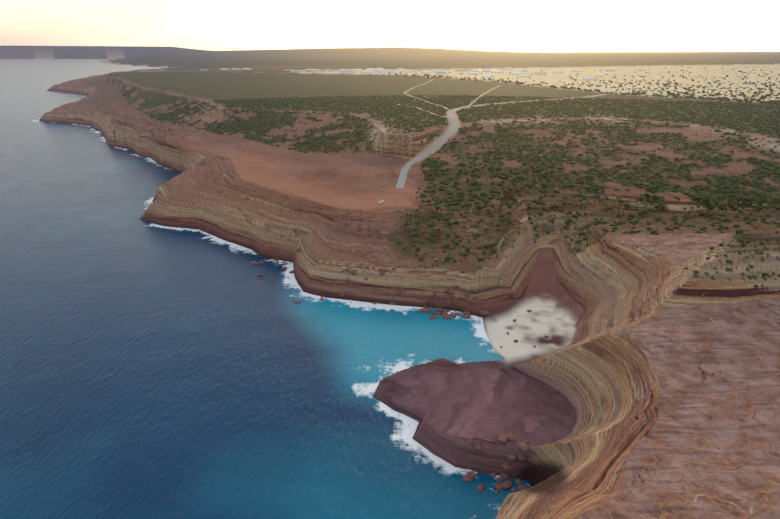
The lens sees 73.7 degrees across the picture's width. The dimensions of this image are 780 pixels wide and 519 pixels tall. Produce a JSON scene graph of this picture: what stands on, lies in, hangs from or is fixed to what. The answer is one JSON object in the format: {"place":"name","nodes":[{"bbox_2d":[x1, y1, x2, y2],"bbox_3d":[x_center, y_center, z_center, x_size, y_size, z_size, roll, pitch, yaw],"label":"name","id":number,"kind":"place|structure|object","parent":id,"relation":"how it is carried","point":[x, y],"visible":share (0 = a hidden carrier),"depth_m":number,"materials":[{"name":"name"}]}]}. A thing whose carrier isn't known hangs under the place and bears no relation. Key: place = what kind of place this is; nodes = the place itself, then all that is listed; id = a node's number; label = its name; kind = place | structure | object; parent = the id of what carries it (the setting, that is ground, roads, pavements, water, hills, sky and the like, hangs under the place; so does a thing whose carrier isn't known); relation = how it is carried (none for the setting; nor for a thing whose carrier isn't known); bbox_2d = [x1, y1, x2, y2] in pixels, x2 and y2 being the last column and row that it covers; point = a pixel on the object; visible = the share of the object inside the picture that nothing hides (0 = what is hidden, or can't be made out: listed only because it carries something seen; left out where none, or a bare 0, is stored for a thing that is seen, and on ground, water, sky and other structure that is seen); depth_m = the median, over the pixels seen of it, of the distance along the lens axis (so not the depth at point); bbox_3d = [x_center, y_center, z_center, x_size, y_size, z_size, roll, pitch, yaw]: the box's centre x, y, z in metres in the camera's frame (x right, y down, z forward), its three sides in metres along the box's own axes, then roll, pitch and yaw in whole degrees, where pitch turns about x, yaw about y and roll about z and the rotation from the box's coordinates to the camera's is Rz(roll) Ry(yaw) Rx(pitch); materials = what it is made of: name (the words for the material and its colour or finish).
{"place":"outdoors","nodes":[
{"label":"outdoors","id":0,"kind":"place"},
{"bbox_2d":[0,52,700,518],"bbox_3d":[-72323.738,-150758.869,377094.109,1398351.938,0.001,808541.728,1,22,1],"label":"sea","id":1,"kind":"structure","parent":0,"point":[148,370],"depth_m":241.36,"materials":[{"name":"blue liquid"}]},
{"bbox_2d":[0,46,779,518],"bbox_3d":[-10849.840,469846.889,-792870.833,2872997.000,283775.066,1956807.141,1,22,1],"label":"terrain","id":2,"kind":"structure","parent":0,"point":[642,382],"depth_m":334.54,"materials":[{"name":"brown stone"}]},
{"bbox_2d":[250,235,548,493],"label":"boulders","id":3,"kind":"object","parent":2,"relation":"on","point":[500,485],"visible":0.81,"depth_m":256.04,"materials":[{"name":"brown stone"}]},
{"bbox_2d":[199,68,650,79],"bbox_3d":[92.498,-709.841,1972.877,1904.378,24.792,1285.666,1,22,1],"label":"houses","id":4,"kind":"structure","parent":2,"relation":"on","point":[518,73],"depth_m":1902.57,"materials":[{"name":"white"}]},
{"bbox_2d":[119,95,779,286],"bbox_3d":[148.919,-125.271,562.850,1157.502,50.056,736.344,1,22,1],"label":"shrubs","id":5,"kind":"object","parent":2,"relation":"on","point":[404,107],"visible":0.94,"depth_m":559.01,"materials":[{"name":"green plant"}]},
{"bbox_2d":[383,64,779,103],"bbox_3d":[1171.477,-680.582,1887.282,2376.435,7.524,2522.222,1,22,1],"label":"field scrub bushes","id":6,"kind":"object","parent":2,"relation":"on","point":[669,93],"visible":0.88,"depth_m":1046.13,"materials":[{"name":"green plant"}]},
{"bbox_2d":[0,0,779,51],"label":"sky","id":7,"kind":"structure","parent":0,"point":[211,25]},
{"bbox_2d":[183,71,758,102],"bbox_3d":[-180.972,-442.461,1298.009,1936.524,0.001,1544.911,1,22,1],"label":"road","id":8,"kind":"structure","parent":0,"point":[531,85],"depth_m":1050.77,"materials":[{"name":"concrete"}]},
{"bbox_2d":[396,94,605,187],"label":"access road","id":9,"kind":"structure","parent":0,"point":[403,175],"depth_m":508.87,"materials":[{"name":"grey asphalt"}]}
]}

